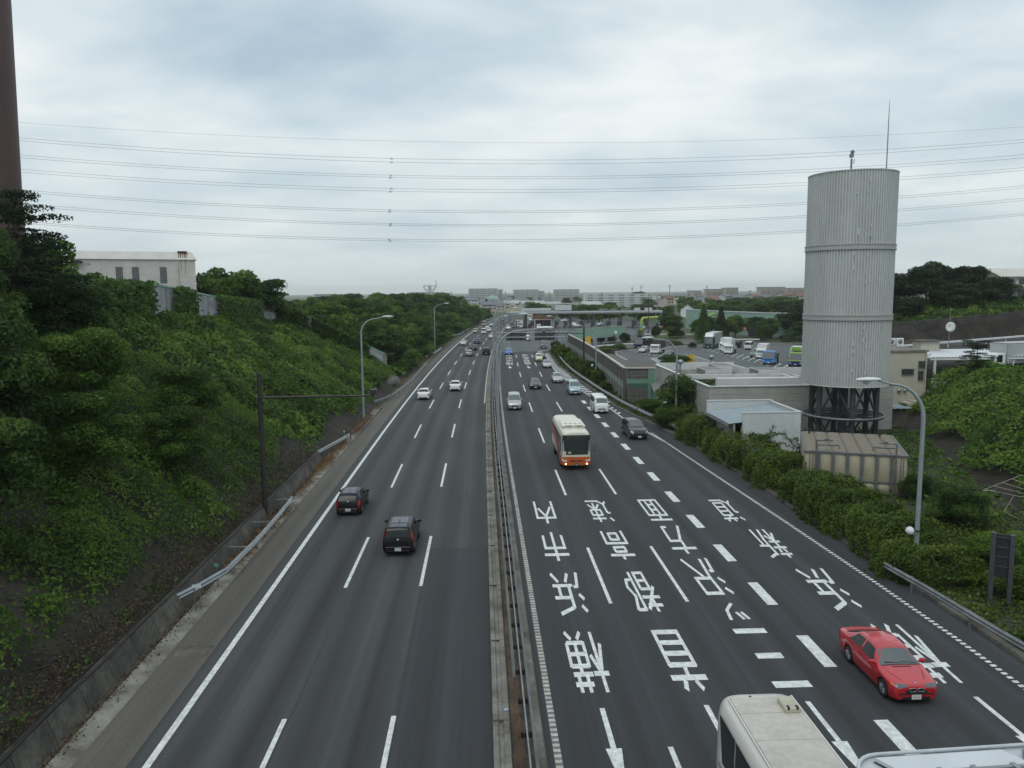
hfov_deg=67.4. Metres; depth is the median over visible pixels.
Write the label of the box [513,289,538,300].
apartment block
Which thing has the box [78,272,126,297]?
crest tree
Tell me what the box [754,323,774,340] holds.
bush
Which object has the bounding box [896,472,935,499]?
bush
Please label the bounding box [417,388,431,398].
car
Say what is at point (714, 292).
apartment block
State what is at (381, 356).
end wall
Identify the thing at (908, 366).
cream building
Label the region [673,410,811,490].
hedge
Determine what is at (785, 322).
tree
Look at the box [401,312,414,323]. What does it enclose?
wood tree
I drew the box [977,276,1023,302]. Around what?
hill tree
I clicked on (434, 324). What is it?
street lamp
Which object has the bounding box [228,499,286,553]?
guardrail strut
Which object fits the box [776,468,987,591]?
hedge
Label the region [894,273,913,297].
hill tree
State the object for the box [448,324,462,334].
roadside shrub
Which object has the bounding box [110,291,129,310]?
crest tree
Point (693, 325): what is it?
park tree
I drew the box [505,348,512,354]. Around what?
car
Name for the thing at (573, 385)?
minivan
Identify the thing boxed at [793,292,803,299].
house
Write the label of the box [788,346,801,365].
truck
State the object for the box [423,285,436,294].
water mast
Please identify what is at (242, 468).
kudzu leaves
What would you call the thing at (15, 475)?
slope tree
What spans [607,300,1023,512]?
bank
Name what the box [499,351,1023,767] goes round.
carriageway
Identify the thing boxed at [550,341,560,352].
wall shrub
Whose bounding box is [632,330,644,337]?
bush
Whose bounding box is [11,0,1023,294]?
sky
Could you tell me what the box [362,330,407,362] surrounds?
wood tree
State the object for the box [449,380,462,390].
car
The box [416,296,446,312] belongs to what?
wood tree
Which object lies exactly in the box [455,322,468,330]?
roadside shrub
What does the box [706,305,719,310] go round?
tree
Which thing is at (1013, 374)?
bank creeper
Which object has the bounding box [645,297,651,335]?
floodlight mast
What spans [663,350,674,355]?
car
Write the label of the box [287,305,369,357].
creeper leaves
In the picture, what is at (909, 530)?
traffic beacon
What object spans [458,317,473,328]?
roadside shrub
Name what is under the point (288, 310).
crest tree
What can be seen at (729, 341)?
truck
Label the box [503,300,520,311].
house
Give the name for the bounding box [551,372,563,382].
car
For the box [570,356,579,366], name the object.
wall shrub
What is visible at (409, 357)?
roadside shrub
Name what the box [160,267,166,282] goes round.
window
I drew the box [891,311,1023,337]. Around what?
dark retaining wall
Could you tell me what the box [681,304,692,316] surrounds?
white cottage
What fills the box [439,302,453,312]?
wood tree
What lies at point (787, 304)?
tree
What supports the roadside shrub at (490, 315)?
on the bank at (336, 426)
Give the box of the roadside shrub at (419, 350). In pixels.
[404,348,422,360]
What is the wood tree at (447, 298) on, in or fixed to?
on the bank at (336, 426)
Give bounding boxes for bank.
[0,316,493,754]
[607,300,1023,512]
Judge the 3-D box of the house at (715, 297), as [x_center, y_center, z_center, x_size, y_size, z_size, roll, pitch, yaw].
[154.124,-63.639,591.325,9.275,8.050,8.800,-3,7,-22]
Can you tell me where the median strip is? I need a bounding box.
[491,318,535,767]
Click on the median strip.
(515, 750)
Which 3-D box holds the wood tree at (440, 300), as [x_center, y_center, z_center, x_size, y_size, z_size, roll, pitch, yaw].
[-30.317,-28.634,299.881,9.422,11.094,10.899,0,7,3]
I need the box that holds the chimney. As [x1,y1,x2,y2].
[0,0,25,237]
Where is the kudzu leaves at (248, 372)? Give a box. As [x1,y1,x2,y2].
[91,305,396,448]
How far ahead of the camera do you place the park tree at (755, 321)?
232.27 m
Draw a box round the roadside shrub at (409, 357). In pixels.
[398,351,419,370]
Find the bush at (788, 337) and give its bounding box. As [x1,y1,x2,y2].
[778,335,795,340]
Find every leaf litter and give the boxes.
[0,440,317,749]
[40,409,376,767]
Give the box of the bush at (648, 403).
[636,398,669,411]
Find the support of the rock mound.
on the bank at (336, 426)
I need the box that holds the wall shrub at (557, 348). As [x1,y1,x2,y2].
[554,343,565,355]
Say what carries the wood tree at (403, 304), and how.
on the bank at (336, 426)
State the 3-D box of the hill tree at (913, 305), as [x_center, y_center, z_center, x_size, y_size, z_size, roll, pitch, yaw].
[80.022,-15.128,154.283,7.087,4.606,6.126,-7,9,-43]
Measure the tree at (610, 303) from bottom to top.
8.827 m
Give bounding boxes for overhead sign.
[506,331,525,340]
[535,330,554,340]
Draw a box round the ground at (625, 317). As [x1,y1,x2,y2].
[279,291,928,755]
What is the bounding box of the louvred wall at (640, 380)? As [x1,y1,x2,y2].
[623,367,655,401]
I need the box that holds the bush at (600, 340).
[597,336,604,342]
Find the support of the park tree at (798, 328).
on the ground at (625, 317)
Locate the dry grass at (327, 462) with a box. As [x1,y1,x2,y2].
[217,345,445,574]
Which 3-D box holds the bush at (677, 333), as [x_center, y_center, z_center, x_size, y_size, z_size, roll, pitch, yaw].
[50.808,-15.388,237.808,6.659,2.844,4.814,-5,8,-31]
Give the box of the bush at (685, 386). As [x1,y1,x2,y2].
[655,373,714,413]
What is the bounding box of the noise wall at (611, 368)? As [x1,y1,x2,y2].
[568,334,624,399]
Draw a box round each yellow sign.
[585,336,590,344]
[687,355,694,361]
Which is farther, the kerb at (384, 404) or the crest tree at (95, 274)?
the kerb at (384, 404)
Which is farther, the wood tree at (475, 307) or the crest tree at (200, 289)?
the wood tree at (475, 307)
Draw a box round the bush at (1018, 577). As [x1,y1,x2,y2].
[981,564,1023,598]
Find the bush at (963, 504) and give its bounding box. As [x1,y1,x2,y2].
[922,482,991,528]
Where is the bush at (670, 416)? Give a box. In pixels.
[651,407,686,428]
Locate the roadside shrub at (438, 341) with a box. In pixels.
[430,335,443,346]
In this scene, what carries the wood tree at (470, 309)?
on the bank at (336, 426)
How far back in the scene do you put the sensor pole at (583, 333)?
137.72 m
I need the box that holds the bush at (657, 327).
[651,325,661,332]
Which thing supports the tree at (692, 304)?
on the ground at (625, 317)
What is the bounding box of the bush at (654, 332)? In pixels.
[651,329,659,336]
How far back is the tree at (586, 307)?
364.37 m
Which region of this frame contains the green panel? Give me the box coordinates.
[575,326,625,343]
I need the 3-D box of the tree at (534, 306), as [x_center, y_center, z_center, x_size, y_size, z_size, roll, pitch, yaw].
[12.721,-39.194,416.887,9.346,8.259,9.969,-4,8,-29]
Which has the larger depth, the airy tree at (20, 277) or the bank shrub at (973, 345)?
the bank shrub at (973, 345)
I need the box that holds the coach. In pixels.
[716,694,847,767]
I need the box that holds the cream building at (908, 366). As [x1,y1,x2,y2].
[889,345,930,407]
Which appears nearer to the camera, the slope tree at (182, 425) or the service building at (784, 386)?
the slope tree at (182, 425)
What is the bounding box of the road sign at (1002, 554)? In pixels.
[987,531,1015,609]
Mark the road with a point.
(998, 340)
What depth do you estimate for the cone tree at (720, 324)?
225.22 m
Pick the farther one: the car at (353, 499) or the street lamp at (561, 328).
the street lamp at (561, 328)
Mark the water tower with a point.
(850, 250)
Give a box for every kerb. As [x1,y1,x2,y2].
[46,409,379,767]
[379,325,477,409]
[496,402,547,767]
[547,352,1023,661]
[616,345,686,353]
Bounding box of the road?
[894,336,1023,347]
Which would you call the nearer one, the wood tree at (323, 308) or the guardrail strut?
the guardrail strut
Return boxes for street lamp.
[360,315,392,417]
[434,303,447,350]
[492,313,526,400]
[493,307,517,367]
[496,326,553,467]
[548,316,561,345]
[573,325,596,369]
[642,337,677,406]
[856,377,925,567]
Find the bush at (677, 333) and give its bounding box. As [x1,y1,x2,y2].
[667,330,685,337]
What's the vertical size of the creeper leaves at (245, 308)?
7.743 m
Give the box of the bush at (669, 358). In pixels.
[658,354,692,362]
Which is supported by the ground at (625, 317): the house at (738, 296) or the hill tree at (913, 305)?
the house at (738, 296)
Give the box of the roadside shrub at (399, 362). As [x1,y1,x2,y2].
[391,359,409,374]
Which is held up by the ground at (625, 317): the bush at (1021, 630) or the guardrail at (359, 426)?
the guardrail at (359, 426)
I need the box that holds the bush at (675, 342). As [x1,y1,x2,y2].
[666,340,683,344]
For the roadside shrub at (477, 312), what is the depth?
342.09 m
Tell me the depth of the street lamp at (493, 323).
140.01 m
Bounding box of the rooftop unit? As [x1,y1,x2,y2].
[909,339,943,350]
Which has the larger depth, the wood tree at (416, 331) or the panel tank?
the wood tree at (416, 331)
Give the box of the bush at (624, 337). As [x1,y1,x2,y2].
[618,333,630,342]
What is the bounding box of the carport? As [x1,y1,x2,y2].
[927,349,1023,380]
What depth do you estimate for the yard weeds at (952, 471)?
60.89 m
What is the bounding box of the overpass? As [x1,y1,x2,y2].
[520,303,581,310]
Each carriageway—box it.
[125,314,521,767]
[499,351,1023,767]
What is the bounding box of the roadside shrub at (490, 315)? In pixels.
[481,308,493,318]
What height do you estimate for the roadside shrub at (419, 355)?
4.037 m
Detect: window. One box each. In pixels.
[115,267,122,279]
[132,267,138,279]
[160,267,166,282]
[544,321,549,325]
[720,715,734,767]
[735,743,749,767]
[902,369,913,374]
[918,361,924,367]
[918,371,923,379]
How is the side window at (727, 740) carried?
in the coach
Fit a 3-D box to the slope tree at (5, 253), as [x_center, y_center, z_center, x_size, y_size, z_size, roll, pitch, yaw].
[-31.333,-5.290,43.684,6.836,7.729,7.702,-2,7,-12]
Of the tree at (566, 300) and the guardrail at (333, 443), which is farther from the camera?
the tree at (566, 300)
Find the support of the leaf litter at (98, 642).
on the bank at (336, 426)
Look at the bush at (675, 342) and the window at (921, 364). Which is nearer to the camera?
the window at (921, 364)
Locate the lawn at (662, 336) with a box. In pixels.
[631,333,678,340]
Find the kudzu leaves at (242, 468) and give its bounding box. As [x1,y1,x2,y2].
[0,303,285,725]
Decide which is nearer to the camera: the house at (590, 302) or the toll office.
the toll office
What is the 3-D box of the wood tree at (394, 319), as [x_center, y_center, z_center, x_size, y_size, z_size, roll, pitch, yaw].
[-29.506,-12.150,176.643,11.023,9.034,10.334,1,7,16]
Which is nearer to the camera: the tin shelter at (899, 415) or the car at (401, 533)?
the car at (401, 533)
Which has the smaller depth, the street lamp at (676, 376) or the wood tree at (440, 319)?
the street lamp at (676, 376)
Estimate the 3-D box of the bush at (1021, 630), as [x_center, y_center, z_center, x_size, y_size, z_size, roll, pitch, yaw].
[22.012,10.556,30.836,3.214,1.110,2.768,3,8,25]
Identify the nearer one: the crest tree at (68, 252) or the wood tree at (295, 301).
the crest tree at (68, 252)
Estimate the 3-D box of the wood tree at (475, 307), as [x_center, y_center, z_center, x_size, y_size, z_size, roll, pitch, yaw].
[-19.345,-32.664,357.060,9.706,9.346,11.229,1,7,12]
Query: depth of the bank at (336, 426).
34.01 m
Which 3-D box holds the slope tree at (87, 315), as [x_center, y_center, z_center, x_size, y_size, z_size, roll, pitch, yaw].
[-30.741,-4.380,51.935,5.339,5.671,6.900,5,9,37]
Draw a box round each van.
[539,340,547,348]
[590,393,609,412]
[744,341,754,349]
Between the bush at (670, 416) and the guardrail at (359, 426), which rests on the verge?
the bush at (670, 416)
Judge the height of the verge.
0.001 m
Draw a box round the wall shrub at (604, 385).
[599,381,612,389]
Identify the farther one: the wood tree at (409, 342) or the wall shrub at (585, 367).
the wood tree at (409, 342)
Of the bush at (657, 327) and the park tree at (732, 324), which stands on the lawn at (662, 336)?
the bush at (657, 327)
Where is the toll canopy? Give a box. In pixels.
[505,310,662,326]
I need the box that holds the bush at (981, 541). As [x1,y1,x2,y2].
[962,530,1023,566]
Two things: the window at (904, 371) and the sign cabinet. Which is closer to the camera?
the sign cabinet
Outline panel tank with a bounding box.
[800,428,908,495]
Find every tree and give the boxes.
[0,188,99,337]
[0,227,100,325]
[0,229,31,327]
[0,256,44,294]
[0,269,25,365]
[0,313,62,420]
[0,411,56,517]
[8,390,145,483]
[14,280,111,338]
[20,237,80,282]
[24,327,136,395]
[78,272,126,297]
[85,284,120,306]
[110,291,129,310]
[127,404,220,470]
[139,366,226,412]
[196,272,222,294]
[198,266,257,308]
[209,273,266,308]
[249,279,288,311]
[274,305,292,320]
[288,299,302,307]
[297,296,326,308]
[298,300,317,310]
[302,301,342,310]
[307,301,357,326]
[309,314,358,336]
[315,296,332,301]
[338,298,370,326]
[342,293,363,299]
[351,319,385,341]
[354,319,387,332]
[360,303,391,321]
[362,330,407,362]
[365,292,383,301]
[368,311,403,331]
[371,296,393,303]
[386,323,422,345]
[387,299,414,318]
[390,305,405,322]
[392,294,407,300]
[393,329,416,348]
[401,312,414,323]
[401,319,432,344]
[412,293,424,297]
[412,315,436,331]
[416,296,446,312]
[420,319,437,340]
[421,301,436,308]
[423,315,445,326]
[425,294,450,302]
[429,297,445,312]
[431,322,447,335]
[435,311,455,324]
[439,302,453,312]
[442,295,456,305]
[442,314,453,327]
[448,305,463,317]
[449,312,461,324]
[451,296,468,303]
[451,299,460,305]
[455,305,468,317]
[460,300,469,306]
[462,306,473,314]
[463,304,480,310]
[524,302,543,307]
[527,304,540,315]
[558,305,575,318]
[562,298,571,302]
[573,310,588,320]
[579,304,594,321]
[587,305,610,321]
[598,304,621,320]
[603,302,618,306]
[626,305,642,316]
[631,305,657,321]
[642,298,656,305]
[656,314,682,337]
[657,305,675,315]
[676,296,694,302]
[677,303,684,312]
[683,300,701,308]
[689,319,708,332]
[694,302,719,309]
[694,303,710,342]
[696,316,715,331]
[703,298,722,305]
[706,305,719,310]
[713,306,729,336]
[719,305,743,311]
[720,299,743,305]
[724,320,740,334]
[726,315,745,337]
[727,297,743,300]
[742,298,757,304]
[743,316,765,337]
[747,300,778,311]
[761,318,782,338]
[772,296,786,301]
[773,301,799,311]
[773,301,802,312]
[774,307,801,329]
[784,297,798,299]
[788,302,803,326]
[789,321,802,336]
[893,295,903,313]
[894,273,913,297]
[895,298,927,316]
[901,267,950,301]
[907,260,957,282]
[934,282,982,306]
[949,265,995,294]
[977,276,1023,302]
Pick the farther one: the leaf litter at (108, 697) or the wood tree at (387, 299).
the wood tree at (387, 299)
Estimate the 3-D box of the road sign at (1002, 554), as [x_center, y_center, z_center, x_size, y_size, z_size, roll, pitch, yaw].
[22.144,8.624,34.794,0.934,3.800,0.239,4,8,33]
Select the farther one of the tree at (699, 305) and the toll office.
the tree at (699, 305)
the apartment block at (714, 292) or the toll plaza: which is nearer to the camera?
the toll plaza
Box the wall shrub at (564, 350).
[558,347,571,358]
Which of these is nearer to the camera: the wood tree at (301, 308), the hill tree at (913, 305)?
the hill tree at (913, 305)
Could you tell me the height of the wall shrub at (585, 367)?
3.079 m
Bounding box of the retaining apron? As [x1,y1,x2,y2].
[0,452,322,767]
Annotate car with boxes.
[336,486,368,513]
[382,515,420,551]
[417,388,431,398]
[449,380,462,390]
[460,340,466,344]
[465,349,472,355]
[470,344,477,349]
[474,338,480,343]
[482,347,489,354]
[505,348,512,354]
[528,378,541,388]
[535,353,542,361]
[542,360,551,367]
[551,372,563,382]
[621,417,647,438]
[638,346,649,352]
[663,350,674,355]
[735,341,742,346]
[839,626,936,699]
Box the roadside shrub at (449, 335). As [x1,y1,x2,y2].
[445,332,454,340]
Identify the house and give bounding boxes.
[466,297,478,303]
[479,302,497,311]
[495,303,503,311]
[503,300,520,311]
[518,301,544,311]
[580,301,602,304]
[658,298,663,307]
[662,296,676,305]
[673,294,689,304]
[704,296,719,303]
[718,294,730,299]
[730,295,744,297]
[745,294,761,297]
[776,292,792,296]
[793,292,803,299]
[976,268,1023,297]
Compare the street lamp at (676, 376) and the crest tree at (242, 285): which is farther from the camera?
the crest tree at (242, 285)
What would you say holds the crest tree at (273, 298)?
on the left hilltop
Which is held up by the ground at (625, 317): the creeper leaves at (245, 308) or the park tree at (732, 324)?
the park tree at (732, 324)
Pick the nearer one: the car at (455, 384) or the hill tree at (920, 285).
the car at (455, 384)
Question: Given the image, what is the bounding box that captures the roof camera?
[849,150,854,168]
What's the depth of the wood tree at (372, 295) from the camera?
312.74 m
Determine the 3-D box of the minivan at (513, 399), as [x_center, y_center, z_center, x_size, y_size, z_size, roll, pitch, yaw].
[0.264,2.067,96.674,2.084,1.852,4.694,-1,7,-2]
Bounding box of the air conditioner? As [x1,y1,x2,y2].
[895,338,903,344]
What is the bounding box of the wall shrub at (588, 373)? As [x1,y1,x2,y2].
[585,367,600,378]
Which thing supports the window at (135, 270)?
in the concrete building at (173, 269)
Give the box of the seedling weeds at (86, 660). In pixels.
[0,444,312,738]
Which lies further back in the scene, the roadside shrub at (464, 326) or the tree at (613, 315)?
the tree at (613, 315)
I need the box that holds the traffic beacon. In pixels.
[905,526,919,534]
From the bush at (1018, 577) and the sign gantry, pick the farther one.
the sign gantry
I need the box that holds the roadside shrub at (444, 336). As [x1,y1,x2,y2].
[433,332,447,342]
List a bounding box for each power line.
[19,122,1014,142]
[19,138,1023,163]
[22,167,1023,192]
[23,198,1023,225]
[25,213,1023,241]
[26,155,1016,178]
[37,186,1018,212]
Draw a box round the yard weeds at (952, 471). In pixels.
[768,426,1023,523]
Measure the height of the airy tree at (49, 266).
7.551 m
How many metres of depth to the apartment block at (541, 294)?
1149.73 m
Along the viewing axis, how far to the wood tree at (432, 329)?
196.87 m
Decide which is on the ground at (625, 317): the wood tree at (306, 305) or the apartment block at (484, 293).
the apartment block at (484, 293)
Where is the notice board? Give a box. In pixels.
[748,326,756,338]
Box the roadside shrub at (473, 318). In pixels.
[468,313,478,324]
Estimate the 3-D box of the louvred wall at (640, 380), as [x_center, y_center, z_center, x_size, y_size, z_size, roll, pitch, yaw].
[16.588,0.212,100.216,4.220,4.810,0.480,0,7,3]
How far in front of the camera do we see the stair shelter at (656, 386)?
97.60 m
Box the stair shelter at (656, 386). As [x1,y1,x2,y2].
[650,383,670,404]
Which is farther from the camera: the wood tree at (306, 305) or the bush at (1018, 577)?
the wood tree at (306, 305)
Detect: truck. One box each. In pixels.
[517,319,524,327]
[633,338,650,348]
[649,339,665,353]
[702,331,722,348]
[718,337,732,350]
[722,338,734,352]
[724,344,736,353]
[755,343,769,358]
[761,350,778,364]
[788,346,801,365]
[981,341,1023,365]
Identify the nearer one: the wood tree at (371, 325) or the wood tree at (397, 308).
the wood tree at (371, 325)
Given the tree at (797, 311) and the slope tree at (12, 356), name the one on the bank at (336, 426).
the slope tree at (12, 356)
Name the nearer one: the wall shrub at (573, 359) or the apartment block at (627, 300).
the wall shrub at (573, 359)
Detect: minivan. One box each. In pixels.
[506,392,522,409]
[566,379,581,394]
[750,348,756,356]
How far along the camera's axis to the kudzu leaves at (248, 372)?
80.62 m
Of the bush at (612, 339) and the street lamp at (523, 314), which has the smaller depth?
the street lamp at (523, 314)
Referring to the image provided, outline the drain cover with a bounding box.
[169,645,214,657]
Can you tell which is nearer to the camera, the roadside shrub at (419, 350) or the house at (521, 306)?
the roadside shrub at (419, 350)
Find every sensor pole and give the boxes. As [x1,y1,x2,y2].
[256,373,376,514]
[543,324,584,362]
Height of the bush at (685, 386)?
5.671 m
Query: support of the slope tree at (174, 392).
on the bank at (336, 426)
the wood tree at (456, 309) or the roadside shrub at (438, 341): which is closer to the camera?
the roadside shrub at (438, 341)
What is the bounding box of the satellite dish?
[946,307,954,348]
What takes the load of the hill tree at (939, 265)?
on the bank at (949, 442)
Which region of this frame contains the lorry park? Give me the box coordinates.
[616,342,800,367]
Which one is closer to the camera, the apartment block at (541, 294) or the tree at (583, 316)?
the tree at (583, 316)
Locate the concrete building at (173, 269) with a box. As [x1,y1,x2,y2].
[72,251,196,290]
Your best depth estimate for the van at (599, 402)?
91.64 m
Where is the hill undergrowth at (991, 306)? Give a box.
[892,294,1023,322]
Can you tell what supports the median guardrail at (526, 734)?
on the median strip
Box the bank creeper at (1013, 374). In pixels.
[900,357,1023,509]
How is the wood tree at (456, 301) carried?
on the bank at (336, 426)
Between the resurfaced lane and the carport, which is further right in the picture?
the carport
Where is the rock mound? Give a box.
[384,374,401,387]
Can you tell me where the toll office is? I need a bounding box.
[534,315,552,327]
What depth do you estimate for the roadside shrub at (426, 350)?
170.81 m
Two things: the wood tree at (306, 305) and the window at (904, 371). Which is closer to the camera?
the window at (904, 371)
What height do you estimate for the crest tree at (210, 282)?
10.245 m
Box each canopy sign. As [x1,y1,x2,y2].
[521,308,550,311]
[555,305,571,311]
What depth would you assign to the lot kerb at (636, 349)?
189.66 m
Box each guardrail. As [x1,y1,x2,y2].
[177,496,292,598]
[318,433,349,452]
[350,415,369,438]
[374,362,426,405]
[492,354,538,767]
[557,353,677,428]
[593,343,633,347]
[883,561,1023,650]
[896,335,1023,346]
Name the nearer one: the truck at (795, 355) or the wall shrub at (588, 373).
the wall shrub at (588, 373)
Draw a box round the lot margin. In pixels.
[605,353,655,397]
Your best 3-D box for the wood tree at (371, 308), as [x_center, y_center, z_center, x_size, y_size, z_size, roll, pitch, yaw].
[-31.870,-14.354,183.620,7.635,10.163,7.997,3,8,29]
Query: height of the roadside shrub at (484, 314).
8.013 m
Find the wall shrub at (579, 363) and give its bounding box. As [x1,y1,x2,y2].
[574,358,588,368]
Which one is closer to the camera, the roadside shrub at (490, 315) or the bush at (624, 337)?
the bush at (624, 337)
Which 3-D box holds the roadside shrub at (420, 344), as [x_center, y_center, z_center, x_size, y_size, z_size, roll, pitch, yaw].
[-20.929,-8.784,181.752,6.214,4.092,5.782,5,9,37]
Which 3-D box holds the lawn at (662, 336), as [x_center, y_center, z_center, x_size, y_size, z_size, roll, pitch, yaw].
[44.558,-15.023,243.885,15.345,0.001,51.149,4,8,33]
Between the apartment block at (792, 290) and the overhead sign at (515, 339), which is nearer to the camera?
the overhead sign at (515, 339)
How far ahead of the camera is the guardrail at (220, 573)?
40.04 m
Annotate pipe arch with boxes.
[640,316,668,333]
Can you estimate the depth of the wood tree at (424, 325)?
179.71 m
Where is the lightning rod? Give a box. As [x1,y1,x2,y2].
[886,101,889,167]
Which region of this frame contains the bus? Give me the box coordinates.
[552,415,595,465]
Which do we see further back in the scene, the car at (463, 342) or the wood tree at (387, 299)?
the wood tree at (387, 299)
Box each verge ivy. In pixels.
[548,350,845,515]
[821,504,1023,651]
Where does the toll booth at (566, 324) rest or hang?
on the toll plaza
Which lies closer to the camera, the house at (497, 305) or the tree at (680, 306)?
the tree at (680, 306)
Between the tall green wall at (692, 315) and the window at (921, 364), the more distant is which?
the tall green wall at (692, 315)
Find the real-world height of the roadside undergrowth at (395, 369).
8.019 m
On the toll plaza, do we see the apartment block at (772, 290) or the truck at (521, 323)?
the truck at (521, 323)
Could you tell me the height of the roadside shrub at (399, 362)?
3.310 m
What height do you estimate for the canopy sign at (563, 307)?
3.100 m
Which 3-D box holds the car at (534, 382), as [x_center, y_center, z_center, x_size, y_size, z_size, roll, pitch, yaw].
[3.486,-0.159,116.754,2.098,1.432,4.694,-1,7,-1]
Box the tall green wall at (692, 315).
[685,309,801,337]
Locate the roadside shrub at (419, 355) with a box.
[402,348,422,364]
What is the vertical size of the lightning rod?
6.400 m
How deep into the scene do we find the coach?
19.91 m
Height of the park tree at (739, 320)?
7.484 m
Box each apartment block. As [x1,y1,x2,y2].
[314,294,332,296]
[408,292,437,294]
[468,288,497,298]
[498,289,502,298]
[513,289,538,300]
[538,291,543,300]
[553,289,579,301]
[583,293,647,306]
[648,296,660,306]
[687,290,701,294]
[703,289,721,295]
[722,288,737,294]
[756,287,784,294]
[785,288,803,294]
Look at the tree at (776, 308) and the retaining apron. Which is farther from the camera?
the tree at (776, 308)
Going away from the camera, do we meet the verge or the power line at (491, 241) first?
the verge
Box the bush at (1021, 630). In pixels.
[1014,628,1023,636]
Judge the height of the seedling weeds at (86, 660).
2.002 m
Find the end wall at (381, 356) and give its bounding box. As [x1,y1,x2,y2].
[304,316,386,366]
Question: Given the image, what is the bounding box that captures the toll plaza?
[499,318,664,351]
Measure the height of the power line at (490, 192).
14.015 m
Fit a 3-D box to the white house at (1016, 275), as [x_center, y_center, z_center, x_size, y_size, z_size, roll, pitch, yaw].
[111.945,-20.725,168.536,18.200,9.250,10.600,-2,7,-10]
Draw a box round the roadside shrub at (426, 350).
[415,345,432,355]
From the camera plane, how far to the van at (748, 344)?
186.72 m
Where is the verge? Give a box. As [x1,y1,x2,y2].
[549,352,1023,652]
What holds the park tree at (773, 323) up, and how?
on the ground at (625, 317)
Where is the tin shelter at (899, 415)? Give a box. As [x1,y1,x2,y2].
[892,404,910,426]
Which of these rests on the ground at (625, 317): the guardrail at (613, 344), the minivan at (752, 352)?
the guardrail at (613, 344)
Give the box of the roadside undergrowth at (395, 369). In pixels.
[345,322,468,374]
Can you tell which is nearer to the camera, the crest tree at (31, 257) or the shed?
the crest tree at (31, 257)
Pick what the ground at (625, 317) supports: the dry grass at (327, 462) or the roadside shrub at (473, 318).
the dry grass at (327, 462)
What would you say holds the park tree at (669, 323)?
on the lawn at (662, 336)
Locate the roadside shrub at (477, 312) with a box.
[472,309,484,324]
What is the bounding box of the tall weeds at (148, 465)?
[4,313,375,600]
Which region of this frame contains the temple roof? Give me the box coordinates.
[486,295,498,299]
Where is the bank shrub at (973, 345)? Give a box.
[955,340,997,377]
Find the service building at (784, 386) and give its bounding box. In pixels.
[655,355,893,430]
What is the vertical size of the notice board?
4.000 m
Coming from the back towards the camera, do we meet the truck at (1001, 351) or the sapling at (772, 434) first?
the truck at (1001, 351)
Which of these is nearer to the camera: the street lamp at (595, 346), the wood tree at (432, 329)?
the street lamp at (595, 346)
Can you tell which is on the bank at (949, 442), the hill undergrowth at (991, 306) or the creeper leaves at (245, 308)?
the hill undergrowth at (991, 306)
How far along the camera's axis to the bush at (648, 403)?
91.12 m
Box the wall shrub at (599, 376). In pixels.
[590,370,605,383]
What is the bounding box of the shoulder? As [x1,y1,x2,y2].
[71,314,506,767]
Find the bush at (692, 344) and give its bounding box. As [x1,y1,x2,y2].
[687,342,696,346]
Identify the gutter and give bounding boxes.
[37,409,372,767]
[486,318,516,767]
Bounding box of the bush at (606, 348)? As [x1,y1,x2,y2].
[599,346,614,352]
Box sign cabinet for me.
[856,743,1023,767]
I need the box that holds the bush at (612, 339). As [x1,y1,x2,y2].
[607,334,616,343]
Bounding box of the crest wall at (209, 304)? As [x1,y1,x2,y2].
[51,275,278,324]
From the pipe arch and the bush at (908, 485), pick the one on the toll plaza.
the pipe arch
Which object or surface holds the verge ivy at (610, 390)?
on the verge
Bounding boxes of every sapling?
[752,425,786,447]
[780,433,800,468]
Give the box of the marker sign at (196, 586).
[192,585,200,608]
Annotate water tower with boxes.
[800,168,899,435]
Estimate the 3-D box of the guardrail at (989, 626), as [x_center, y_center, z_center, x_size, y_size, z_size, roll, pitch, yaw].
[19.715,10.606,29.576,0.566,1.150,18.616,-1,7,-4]
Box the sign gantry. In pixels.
[495,329,569,353]
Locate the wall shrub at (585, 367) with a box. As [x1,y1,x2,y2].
[579,361,594,374]
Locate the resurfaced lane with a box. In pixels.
[386,547,492,767]
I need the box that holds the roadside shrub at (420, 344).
[413,340,434,351]
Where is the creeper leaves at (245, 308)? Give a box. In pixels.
[60,272,290,326]
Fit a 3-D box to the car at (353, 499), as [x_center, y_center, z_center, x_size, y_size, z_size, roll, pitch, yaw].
[-10.801,7.594,52.096,2.057,1.693,4.047,-1,7,-2]
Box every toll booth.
[564,321,567,328]
[632,321,637,327]
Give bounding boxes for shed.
[705,399,801,459]
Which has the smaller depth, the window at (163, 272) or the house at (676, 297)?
the window at (163, 272)
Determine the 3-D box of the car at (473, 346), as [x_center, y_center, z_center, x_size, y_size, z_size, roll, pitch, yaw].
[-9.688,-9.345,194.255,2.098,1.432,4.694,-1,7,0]
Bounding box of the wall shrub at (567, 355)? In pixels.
[563,351,577,361]
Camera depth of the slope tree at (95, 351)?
43.92 m
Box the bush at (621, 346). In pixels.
[612,343,628,350]
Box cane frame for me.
[984,475,1023,518]
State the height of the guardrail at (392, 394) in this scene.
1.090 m
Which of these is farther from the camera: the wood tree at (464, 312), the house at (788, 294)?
the house at (788, 294)
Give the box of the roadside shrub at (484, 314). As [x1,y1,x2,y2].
[479,308,487,322]

